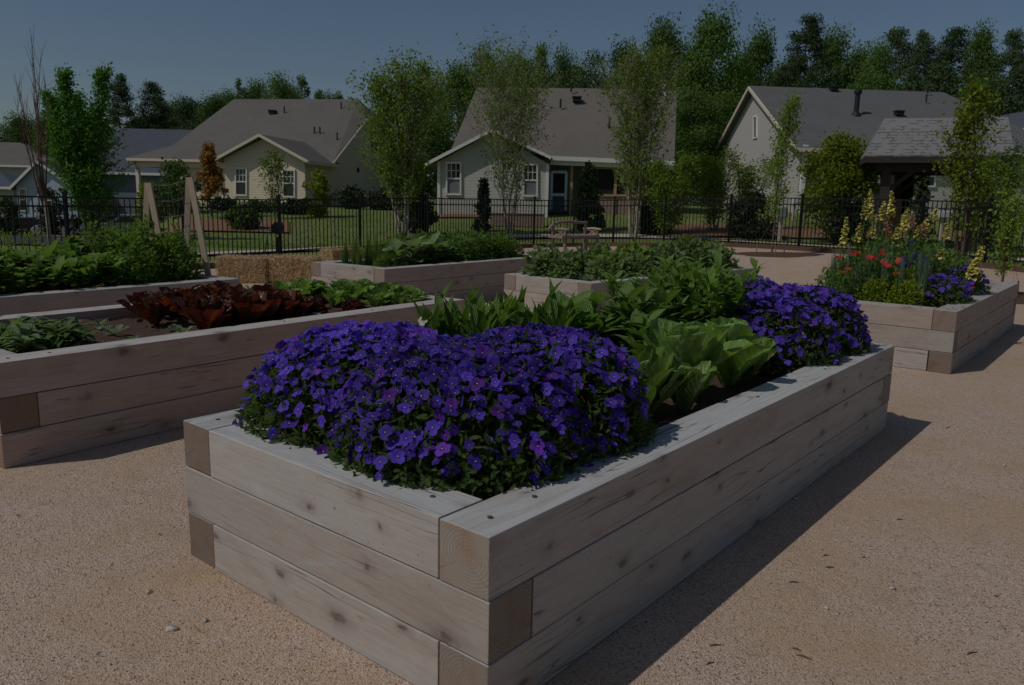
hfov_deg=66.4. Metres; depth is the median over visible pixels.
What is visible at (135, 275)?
pea plant
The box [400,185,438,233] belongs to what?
magnolia bush
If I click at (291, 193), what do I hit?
window
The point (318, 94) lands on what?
slender tree
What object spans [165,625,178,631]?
pale stone
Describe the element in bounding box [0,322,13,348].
radish plant
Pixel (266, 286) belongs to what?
red romaine
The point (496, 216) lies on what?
brick planter
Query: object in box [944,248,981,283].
herb bush
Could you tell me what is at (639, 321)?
broad leaf plant
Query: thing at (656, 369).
romaine lettuce
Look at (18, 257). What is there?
leafy green plant
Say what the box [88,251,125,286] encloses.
leafy green plant
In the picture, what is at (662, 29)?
broadleaf tree
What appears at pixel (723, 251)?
strawberry plant
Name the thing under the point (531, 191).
window
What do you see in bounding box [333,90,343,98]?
slender tree
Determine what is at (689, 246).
strawberry plant
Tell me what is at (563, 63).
broadleaf tree
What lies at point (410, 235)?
collard plant
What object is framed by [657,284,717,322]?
broad leaf plant
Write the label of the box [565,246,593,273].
strawberry plant
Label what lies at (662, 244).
strawberry plant
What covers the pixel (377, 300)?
green lettuce
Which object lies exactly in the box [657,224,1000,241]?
mulch bed
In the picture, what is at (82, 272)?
leafy green plant
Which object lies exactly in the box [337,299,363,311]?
frilly lettuce
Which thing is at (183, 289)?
red romaine
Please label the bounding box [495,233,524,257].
parsley bush
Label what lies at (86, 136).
broadleaf tree
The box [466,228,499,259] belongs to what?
parsley bush
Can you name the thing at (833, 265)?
blade clump
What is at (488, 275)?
raised bed
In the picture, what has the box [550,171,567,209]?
door
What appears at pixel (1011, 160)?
garden tree
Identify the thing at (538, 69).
broadleaf tree
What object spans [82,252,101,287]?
leafy green plant
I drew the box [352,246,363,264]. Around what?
chive clump
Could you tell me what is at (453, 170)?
window
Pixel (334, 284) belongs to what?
green lettuce
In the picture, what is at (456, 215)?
mulch bed
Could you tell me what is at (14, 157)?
brown house
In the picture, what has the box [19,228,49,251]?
bolted herb
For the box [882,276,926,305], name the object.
herb bush
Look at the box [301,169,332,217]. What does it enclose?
shrub
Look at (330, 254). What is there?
straw bale
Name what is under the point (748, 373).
romaine lettuce
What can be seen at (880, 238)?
herb bush
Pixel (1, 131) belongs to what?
broadleaf tree
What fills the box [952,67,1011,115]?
broadleaf tree
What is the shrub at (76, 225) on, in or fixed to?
on the mulch bed at (44, 235)
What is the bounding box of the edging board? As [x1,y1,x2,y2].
[178,242,1023,272]
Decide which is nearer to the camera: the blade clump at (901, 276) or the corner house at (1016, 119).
the blade clump at (901, 276)
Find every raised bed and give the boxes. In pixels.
[0,274,239,314]
[0,285,464,468]
[183,331,894,684]
[311,254,531,302]
[504,267,753,316]
[786,281,1018,373]
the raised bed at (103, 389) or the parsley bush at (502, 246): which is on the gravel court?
the raised bed at (103, 389)
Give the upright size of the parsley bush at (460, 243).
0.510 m
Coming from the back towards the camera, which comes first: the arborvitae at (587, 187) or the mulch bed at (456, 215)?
the mulch bed at (456, 215)
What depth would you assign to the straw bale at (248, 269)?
13.54 m
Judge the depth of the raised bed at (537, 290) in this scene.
9.19 m
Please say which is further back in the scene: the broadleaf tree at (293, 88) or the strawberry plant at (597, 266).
the broadleaf tree at (293, 88)
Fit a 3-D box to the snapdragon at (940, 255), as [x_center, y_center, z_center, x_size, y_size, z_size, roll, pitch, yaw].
[4.440,-0.709,8.197,0.192,0.570,0.176,1,10,0]
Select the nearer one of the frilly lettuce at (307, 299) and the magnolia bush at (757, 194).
the frilly lettuce at (307, 299)
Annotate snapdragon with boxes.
[837,217,849,267]
[853,223,862,266]
[855,198,870,259]
[865,189,875,254]
[865,226,877,257]
[876,200,886,242]
[883,217,893,251]
[886,191,895,244]
[891,226,901,259]
[897,255,908,270]
[898,207,910,252]
[907,212,916,237]
[908,213,915,239]
[913,225,922,251]
[917,222,926,247]
[921,218,930,243]
[930,206,939,262]
[930,248,944,300]
[941,223,950,253]
[964,246,985,291]
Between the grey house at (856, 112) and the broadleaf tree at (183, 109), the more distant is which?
the broadleaf tree at (183, 109)
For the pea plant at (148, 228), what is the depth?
8.54 m
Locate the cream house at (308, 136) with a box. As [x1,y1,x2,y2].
[126,99,400,205]
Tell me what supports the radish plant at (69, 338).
on the raised bed at (103, 389)
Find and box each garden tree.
[923,75,1008,256]
[959,136,1023,254]
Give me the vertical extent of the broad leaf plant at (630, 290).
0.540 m
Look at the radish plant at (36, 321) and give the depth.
4.82 m
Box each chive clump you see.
[340,240,350,263]
[348,236,360,264]
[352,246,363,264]
[361,234,374,264]
[369,235,380,264]
[375,239,388,259]
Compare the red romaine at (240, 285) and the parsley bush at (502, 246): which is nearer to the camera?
the red romaine at (240, 285)
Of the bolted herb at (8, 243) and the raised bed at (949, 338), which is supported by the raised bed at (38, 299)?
the bolted herb at (8, 243)
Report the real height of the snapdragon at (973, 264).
0.597 m
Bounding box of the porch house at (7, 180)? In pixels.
[0,172,18,217]
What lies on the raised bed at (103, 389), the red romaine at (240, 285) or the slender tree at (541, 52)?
the red romaine at (240, 285)
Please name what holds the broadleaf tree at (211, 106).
on the lawn at (387, 223)
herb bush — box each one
[810,261,848,292]
[821,248,877,290]
[827,270,864,299]
[841,234,897,277]
[841,254,891,300]
[852,275,889,302]
[866,229,916,264]
[872,248,928,298]
[874,263,931,306]
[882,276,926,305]
[891,238,946,302]
[904,234,965,272]
[928,248,979,300]
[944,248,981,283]
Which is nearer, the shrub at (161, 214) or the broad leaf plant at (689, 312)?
the broad leaf plant at (689, 312)
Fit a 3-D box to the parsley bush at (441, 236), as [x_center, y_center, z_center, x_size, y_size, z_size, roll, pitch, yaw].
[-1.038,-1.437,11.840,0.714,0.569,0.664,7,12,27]
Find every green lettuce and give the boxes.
[272,281,290,288]
[276,287,302,291]
[290,278,321,296]
[311,279,332,296]
[321,290,349,305]
[326,281,355,297]
[327,278,356,288]
[339,282,374,300]
[352,278,377,282]
[357,280,374,299]
[360,292,390,307]
[362,287,395,305]
[367,282,399,293]
[388,292,415,304]
[394,284,425,293]
[404,287,429,301]
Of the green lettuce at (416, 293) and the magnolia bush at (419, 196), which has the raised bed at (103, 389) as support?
the green lettuce at (416, 293)
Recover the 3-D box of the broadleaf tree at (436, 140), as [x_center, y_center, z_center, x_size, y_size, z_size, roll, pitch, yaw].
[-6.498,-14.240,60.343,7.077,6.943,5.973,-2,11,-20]
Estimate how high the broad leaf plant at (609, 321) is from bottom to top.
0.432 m
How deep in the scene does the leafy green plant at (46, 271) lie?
7.08 m
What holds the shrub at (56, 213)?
on the mulch bed at (44, 235)
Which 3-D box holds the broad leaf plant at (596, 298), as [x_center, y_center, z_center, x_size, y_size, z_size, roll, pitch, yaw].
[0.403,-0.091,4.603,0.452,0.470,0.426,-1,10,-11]
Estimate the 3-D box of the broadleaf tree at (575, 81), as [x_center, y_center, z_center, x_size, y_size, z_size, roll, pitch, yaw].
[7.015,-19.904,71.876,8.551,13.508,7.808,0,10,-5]
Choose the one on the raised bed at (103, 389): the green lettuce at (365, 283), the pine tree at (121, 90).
the green lettuce at (365, 283)
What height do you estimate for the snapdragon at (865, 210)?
1.066 m
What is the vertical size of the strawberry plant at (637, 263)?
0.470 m
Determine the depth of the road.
34.31 m
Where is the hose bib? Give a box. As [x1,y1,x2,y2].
[267,222,283,255]
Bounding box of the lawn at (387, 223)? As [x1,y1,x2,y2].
[0,197,1023,265]
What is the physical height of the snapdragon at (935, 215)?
0.997 m
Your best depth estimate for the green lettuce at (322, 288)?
7.32 m
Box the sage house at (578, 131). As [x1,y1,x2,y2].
[425,81,676,217]
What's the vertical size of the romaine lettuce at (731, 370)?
0.360 m
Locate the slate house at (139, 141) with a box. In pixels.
[94,128,191,213]
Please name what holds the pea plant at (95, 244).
on the raised bed at (38, 299)
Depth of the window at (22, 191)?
61.07 m
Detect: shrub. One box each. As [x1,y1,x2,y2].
[0,197,22,235]
[34,186,69,234]
[68,191,92,235]
[133,180,165,227]
[138,196,174,221]
[147,157,204,218]
[205,195,237,210]
[220,200,261,231]
[246,197,276,212]
[281,198,310,214]
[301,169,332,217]
[328,184,372,208]
[356,185,400,210]
[790,127,880,240]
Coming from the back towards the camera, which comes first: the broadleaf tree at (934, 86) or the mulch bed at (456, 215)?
the broadleaf tree at (934, 86)
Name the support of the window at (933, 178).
in the grey house at (856, 112)
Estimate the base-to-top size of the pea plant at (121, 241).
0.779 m
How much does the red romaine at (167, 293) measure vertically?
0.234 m
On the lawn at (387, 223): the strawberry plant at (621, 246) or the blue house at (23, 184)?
the blue house at (23, 184)
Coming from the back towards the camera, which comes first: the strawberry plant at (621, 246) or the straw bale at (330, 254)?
the straw bale at (330, 254)
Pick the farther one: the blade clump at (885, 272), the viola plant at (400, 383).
the blade clump at (885, 272)
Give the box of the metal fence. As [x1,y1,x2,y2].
[0,190,1023,263]
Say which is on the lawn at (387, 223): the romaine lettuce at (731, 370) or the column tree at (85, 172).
the column tree at (85, 172)
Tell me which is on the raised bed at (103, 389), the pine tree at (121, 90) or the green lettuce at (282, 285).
the green lettuce at (282, 285)
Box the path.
[197,234,1023,260]
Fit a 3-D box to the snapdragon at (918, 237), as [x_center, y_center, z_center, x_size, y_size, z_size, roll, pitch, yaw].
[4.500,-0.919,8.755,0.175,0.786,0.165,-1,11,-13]
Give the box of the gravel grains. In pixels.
[0,359,1023,684]
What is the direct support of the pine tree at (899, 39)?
on the lawn at (387, 223)
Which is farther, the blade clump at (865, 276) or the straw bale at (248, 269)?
the straw bale at (248, 269)
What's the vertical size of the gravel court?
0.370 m
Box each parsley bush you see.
[373,251,396,266]
[383,231,419,264]
[404,229,441,264]
[428,229,462,262]
[438,233,478,262]
[443,229,470,247]
[461,229,495,259]
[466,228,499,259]
[483,231,518,258]
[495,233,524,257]
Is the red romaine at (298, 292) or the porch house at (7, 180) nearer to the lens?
the red romaine at (298, 292)
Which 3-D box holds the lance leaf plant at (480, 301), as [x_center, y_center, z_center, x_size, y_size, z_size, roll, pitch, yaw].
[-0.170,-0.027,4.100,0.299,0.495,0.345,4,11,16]
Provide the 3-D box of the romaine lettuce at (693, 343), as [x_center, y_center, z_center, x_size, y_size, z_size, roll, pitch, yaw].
[0.820,0.078,3.837,0.480,0.405,0.595,-9,14,-44]
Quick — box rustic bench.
[547,220,601,251]
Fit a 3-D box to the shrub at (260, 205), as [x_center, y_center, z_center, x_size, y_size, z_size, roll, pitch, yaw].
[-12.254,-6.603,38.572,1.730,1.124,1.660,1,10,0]
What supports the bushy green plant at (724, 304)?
on the raised bed at (545, 581)
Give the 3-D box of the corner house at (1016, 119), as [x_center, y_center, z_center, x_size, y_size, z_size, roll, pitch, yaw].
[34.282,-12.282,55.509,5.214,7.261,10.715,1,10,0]
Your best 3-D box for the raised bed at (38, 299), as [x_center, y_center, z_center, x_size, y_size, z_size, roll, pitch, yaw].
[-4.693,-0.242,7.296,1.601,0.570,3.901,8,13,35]
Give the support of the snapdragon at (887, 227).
on the raised bed at (949, 338)
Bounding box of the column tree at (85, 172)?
[34,60,137,239]
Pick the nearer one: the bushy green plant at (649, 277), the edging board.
the bushy green plant at (649, 277)
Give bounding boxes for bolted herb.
[0,228,28,285]
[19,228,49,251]
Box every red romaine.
[116,291,162,317]
[129,294,173,323]
[157,287,189,294]
[162,288,188,317]
[170,284,213,296]
[170,291,221,324]
[175,292,232,329]
[205,283,222,293]
[207,286,266,318]
[208,280,230,291]
[215,283,255,294]
[217,292,237,325]
[230,291,269,323]
[252,282,276,291]
[256,298,296,321]
[261,289,301,294]
[266,288,298,319]
[289,293,312,317]
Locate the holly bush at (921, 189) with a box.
[899,176,937,236]
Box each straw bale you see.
[213,253,269,283]
[266,252,322,282]
[318,246,364,260]
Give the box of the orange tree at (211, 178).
[195,142,228,215]
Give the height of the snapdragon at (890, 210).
1.157 m
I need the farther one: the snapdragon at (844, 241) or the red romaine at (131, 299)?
the snapdragon at (844, 241)
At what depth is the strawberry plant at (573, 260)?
9.67 m
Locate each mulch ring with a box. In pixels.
[733,252,823,256]
[1016,292,1023,303]
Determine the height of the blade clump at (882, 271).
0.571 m
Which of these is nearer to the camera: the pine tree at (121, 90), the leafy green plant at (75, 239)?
the leafy green plant at (75, 239)
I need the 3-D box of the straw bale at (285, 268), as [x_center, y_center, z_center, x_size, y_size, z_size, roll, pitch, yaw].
[-3.820,-1.306,13.829,1.020,0.637,0.640,1,10,-1]
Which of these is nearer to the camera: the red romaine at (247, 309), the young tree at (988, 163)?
the red romaine at (247, 309)
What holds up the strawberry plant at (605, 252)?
on the raised bed at (537, 290)
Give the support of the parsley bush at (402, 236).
on the raised bed at (488, 275)
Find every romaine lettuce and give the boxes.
[626,318,752,365]
[627,346,692,413]
[669,361,716,412]
[705,316,775,386]
[740,333,778,380]
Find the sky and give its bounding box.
[0,0,1023,189]
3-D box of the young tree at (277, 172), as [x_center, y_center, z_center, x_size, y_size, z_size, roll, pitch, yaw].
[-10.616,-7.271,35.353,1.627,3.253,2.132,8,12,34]
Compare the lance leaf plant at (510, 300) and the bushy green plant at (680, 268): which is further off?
the bushy green plant at (680, 268)
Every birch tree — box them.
[345,42,453,237]
[447,24,561,233]
[574,33,706,237]
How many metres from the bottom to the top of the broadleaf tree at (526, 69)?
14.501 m
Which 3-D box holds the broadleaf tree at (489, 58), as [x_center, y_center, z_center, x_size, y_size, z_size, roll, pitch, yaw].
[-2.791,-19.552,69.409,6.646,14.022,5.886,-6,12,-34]
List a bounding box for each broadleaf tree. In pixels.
[0,110,47,148]
[0,122,17,142]
[28,112,59,154]
[45,115,112,161]
[117,110,178,129]
[165,100,186,128]
[169,92,206,129]
[188,90,228,128]
[192,100,208,127]
[215,84,238,105]
[239,77,267,98]
[261,70,303,98]
[272,80,308,98]
[310,89,335,98]
[411,113,457,202]
[415,54,493,189]
[449,38,507,135]
[499,45,542,87]
[529,57,553,87]
[541,41,580,87]
[554,48,623,88]
[556,52,591,85]
[599,36,638,88]
[632,11,694,167]
[669,43,713,200]
[671,0,756,202]
[674,84,728,205]
[683,90,740,203]
[714,42,763,123]
[727,12,785,103]
[766,55,802,86]
[793,18,865,88]
[842,39,875,88]
[846,35,905,90]
[886,60,968,99]
[952,17,1007,105]
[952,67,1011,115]
[989,52,1023,115]
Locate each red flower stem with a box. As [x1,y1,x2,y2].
[835,256,842,278]
[866,255,872,276]
[881,259,887,264]
[895,257,901,270]
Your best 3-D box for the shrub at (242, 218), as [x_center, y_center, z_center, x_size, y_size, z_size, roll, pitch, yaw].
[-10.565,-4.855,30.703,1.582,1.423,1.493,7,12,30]
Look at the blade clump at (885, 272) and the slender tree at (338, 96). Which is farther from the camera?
the slender tree at (338, 96)
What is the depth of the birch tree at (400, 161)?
26.68 m
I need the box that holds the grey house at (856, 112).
[713,86,1023,216]
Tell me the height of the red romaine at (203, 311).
0.271 m
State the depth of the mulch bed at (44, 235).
39.91 m
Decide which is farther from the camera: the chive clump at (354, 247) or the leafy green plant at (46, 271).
the chive clump at (354, 247)
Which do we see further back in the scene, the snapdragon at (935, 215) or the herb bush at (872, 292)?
the snapdragon at (935, 215)
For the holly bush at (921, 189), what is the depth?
29.32 m
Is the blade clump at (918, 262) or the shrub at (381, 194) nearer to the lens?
the blade clump at (918, 262)
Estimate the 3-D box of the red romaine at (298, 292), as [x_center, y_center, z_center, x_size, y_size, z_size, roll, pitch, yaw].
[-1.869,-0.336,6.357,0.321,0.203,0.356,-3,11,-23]
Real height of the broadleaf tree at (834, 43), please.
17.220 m
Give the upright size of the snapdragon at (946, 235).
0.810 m
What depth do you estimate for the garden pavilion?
24.14 m
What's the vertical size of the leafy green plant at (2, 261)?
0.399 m
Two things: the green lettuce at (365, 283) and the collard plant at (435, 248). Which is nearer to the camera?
the green lettuce at (365, 283)
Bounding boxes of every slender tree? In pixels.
[233,78,249,98]
[293,73,310,98]
[314,89,326,98]
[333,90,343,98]
[531,42,557,86]
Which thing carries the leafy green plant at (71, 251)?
on the raised bed at (38, 299)
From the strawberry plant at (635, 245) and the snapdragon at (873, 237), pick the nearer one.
the snapdragon at (873, 237)
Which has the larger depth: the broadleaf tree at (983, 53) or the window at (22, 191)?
the broadleaf tree at (983, 53)
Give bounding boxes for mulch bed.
[1,234,84,236]
[150,219,288,239]
[437,214,491,216]
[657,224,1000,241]
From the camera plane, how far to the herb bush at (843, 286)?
7.80 m
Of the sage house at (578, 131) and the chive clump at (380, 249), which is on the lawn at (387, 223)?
the sage house at (578, 131)
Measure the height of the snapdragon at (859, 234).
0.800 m
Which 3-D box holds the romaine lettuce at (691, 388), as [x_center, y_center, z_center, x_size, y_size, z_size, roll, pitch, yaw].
[0.838,0.202,3.615,0.298,0.239,0.243,-6,13,-35]
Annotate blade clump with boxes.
[827,249,842,287]
[840,241,858,283]
[851,260,863,299]
[860,252,872,300]
[866,241,880,299]
[878,251,893,293]
[878,264,892,302]
[879,241,897,286]
[894,257,909,303]
[906,249,920,273]
[908,248,928,292]
[914,254,932,305]
[929,249,942,282]
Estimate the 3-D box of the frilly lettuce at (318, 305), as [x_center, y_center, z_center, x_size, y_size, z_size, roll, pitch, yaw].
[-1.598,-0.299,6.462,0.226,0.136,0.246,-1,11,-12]
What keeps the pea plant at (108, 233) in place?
on the raised bed at (38, 299)
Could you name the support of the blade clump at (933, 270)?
on the raised bed at (949, 338)
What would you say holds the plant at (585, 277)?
on the raised bed at (537, 290)
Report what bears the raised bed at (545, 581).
on the gravel court
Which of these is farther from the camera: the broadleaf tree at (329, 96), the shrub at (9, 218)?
the broadleaf tree at (329, 96)
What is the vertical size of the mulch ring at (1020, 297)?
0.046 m
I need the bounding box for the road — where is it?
[0,236,89,244]
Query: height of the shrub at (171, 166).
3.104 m
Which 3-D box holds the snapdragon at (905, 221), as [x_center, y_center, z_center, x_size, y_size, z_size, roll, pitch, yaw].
[4.316,-1.016,8.748,0.205,0.973,0.196,1,10,0]
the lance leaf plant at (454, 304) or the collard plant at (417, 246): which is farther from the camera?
the collard plant at (417, 246)
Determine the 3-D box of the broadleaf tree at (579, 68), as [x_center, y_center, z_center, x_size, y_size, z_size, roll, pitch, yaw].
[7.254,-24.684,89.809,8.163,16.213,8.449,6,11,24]
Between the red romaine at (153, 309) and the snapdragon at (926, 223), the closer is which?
the red romaine at (153, 309)
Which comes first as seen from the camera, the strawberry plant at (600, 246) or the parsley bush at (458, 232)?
the strawberry plant at (600, 246)
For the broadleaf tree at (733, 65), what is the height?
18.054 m
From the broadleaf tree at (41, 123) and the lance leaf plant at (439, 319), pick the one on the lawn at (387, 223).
the broadleaf tree at (41, 123)
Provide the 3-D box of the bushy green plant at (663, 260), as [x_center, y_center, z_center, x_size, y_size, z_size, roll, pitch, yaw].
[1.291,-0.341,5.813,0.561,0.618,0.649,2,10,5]
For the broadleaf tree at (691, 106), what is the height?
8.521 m
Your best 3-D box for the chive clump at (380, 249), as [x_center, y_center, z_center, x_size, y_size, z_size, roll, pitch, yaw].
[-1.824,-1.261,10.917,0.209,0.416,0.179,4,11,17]
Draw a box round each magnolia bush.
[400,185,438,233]
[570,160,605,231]
[631,185,677,234]
[723,189,777,238]
[824,193,874,245]
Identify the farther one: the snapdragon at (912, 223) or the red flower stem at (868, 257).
the snapdragon at (912, 223)
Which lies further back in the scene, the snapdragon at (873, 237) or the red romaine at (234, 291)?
the snapdragon at (873, 237)
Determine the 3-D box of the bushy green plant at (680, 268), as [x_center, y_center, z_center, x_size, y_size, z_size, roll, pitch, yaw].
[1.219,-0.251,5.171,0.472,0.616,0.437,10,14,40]
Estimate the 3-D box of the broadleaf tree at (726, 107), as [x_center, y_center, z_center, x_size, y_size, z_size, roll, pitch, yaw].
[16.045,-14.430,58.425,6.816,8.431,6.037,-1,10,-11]
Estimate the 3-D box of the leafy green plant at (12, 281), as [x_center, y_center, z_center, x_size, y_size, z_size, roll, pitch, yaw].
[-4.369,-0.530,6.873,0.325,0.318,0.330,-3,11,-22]
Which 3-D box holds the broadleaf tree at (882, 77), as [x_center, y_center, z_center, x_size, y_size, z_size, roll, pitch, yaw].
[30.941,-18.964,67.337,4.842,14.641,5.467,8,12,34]
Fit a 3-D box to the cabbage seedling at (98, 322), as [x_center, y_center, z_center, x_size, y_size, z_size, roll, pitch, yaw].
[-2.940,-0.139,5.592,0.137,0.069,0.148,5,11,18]
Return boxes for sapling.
[756,88,810,253]
[977,188,1023,293]
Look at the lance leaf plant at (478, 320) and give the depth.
3.68 m
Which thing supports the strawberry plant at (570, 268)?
on the raised bed at (537, 290)
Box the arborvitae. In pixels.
[470,176,492,231]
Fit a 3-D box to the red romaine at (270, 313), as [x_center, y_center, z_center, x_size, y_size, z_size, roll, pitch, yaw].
[-1.822,-0.241,5.840,0.321,0.203,0.356,7,12,30]
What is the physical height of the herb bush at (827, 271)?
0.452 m
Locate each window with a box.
[19,188,26,210]
[47,189,51,204]
[234,167,247,195]
[282,169,295,197]
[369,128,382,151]
[445,161,461,194]
[522,163,537,196]
[752,115,756,138]
[928,176,935,186]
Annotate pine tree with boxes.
[98,73,146,136]
[130,78,179,128]
[430,90,453,150]
[772,12,846,88]
[871,26,925,89]
[896,28,949,92]
[933,24,979,91]
[984,25,1023,115]
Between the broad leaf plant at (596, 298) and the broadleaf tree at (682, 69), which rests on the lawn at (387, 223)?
the broadleaf tree at (682, 69)
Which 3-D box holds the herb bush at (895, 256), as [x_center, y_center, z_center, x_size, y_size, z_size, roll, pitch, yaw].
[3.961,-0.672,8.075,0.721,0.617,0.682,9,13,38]
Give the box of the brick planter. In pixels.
[492,212,545,226]
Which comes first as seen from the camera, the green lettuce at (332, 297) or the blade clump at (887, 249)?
the green lettuce at (332, 297)
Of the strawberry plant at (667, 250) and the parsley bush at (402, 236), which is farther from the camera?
the parsley bush at (402, 236)
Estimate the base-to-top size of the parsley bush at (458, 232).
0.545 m
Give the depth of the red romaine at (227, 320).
5.68 m
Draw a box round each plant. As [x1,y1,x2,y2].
[0,249,34,258]
[0,258,9,268]
[0,264,32,294]
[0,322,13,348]
[0,322,63,353]
[1,248,37,291]
[3,315,63,346]
[25,253,69,290]
[27,249,56,286]
[34,244,87,289]
[35,236,86,284]
[38,316,97,342]
[38,323,100,349]
[63,255,102,288]
[65,220,119,284]
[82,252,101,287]
[88,221,117,252]
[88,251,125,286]
[101,215,173,285]
[111,235,169,285]
[118,214,175,278]
[145,223,205,281]
[232,319,466,454]
[323,333,599,499]
[382,238,410,266]
[400,233,430,264]
[401,236,432,264]
[408,281,460,394]
[415,231,451,263]
[431,237,458,263]
[443,295,462,335]
[451,280,512,337]
[464,292,507,325]
[470,321,660,462]
[486,290,516,328]
[499,307,522,327]
[504,283,550,328]
[518,242,575,276]
[531,276,584,328]
[543,254,582,279]
[549,289,617,336]
[550,251,582,274]
[550,289,619,317]
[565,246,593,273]
[573,272,592,280]
[581,298,626,344]
[583,239,615,259]
[583,252,627,280]
[585,248,625,275]
[597,270,662,328]
[599,297,622,344]
[603,279,684,346]
[612,238,640,252]
[614,241,658,271]
[614,248,656,277]
[615,308,666,356]
[635,268,694,316]
[641,269,692,286]
[643,240,692,273]
[646,239,687,273]
[646,263,728,322]
[650,254,718,278]
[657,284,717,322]
[658,258,734,322]
[666,249,765,322]
[668,233,709,252]
[674,234,722,268]
[704,238,741,268]
[713,275,789,332]
[715,292,844,374]
[760,283,872,355]
[912,273,974,307]
[943,264,991,295]
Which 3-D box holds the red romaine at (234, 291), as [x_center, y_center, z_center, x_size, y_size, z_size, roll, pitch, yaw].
[-2.093,-0.304,5.990,0.352,0.262,0.364,8,12,32]
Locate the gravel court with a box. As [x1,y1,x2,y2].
[0,246,1023,684]
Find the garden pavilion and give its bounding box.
[857,117,1013,251]
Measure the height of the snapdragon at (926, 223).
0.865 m
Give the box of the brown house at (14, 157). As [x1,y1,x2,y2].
[0,142,54,175]
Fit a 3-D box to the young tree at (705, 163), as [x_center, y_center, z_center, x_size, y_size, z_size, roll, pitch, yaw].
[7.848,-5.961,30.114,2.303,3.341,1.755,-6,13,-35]
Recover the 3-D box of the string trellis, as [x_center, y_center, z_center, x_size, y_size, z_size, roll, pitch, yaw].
[-3.695,-1.221,8.600,0.842,1.180,0.263,1,10,0]
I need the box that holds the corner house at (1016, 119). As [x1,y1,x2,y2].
[996,111,1023,128]
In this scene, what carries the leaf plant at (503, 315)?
on the raised bed at (545, 581)
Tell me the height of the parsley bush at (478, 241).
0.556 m
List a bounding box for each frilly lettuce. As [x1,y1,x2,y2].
[302,295,313,302]
[304,297,331,314]
[313,293,328,302]
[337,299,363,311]
[347,297,364,307]
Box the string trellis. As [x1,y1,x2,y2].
[143,177,210,281]
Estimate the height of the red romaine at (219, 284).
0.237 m
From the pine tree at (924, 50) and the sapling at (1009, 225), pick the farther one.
the pine tree at (924, 50)
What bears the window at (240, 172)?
in the cream house at (308, 136)
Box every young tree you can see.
[254,145,293,217]
[633,149,701,237]
[691,143,745,230]
[722,154,786,222]
[970,151,1023,262]
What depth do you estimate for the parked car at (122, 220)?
44.45 m
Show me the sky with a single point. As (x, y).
(192, 48)
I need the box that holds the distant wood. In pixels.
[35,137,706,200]
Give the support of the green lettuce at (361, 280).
on the raised bed at (103, 389)
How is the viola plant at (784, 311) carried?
on the raised bed at (545, 581)
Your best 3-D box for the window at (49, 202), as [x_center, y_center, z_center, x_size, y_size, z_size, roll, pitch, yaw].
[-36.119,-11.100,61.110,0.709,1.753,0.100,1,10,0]
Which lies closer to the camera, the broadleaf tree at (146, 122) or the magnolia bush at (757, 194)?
the magnolia bush at (757, 194)
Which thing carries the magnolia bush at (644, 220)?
on the lawn at (387, 223)
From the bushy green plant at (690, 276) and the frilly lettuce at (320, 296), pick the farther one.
the frilly lettuce at (320, 296)
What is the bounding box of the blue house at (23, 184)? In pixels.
[8,161,108,216]
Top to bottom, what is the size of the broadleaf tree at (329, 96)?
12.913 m
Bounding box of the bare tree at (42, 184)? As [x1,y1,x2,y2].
[13,32,55,244]
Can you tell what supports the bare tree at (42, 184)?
on the lawn at (387, 223)
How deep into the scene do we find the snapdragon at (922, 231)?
8.57 m
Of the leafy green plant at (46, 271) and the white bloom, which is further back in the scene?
the leafy green plant at (46, 271)
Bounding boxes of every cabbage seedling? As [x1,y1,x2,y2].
[88,318,108,329]
[100,324,128,334]
[122,335,139,339]
[171,326,192,333]
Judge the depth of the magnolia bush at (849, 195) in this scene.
25.95 m
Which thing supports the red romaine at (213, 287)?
on the raised bed at (103, 389)
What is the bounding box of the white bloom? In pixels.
[418,317,426,325]
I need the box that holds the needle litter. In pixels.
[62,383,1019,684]
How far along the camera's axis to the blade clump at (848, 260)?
8.19 m
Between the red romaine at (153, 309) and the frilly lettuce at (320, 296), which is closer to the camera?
the red romaine at (153, 309)
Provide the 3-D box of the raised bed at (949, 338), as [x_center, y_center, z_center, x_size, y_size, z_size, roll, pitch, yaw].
[4.542,-0.333,8.897,1.554,0.570,3.800,10,13,39]
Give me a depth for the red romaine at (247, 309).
5.61 m
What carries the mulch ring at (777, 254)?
on the gravel court
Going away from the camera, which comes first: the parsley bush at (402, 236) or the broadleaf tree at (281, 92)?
the parsley bush at (402, 236)
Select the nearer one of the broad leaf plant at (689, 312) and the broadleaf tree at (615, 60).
the broad leaf plant at (689, 312)
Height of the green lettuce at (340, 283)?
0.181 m
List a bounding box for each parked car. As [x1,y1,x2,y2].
[1,217,43,234]
[31,217,85,235]
[78,214,142,233]
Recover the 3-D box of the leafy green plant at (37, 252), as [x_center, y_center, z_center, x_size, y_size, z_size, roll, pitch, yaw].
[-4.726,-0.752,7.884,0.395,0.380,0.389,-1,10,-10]

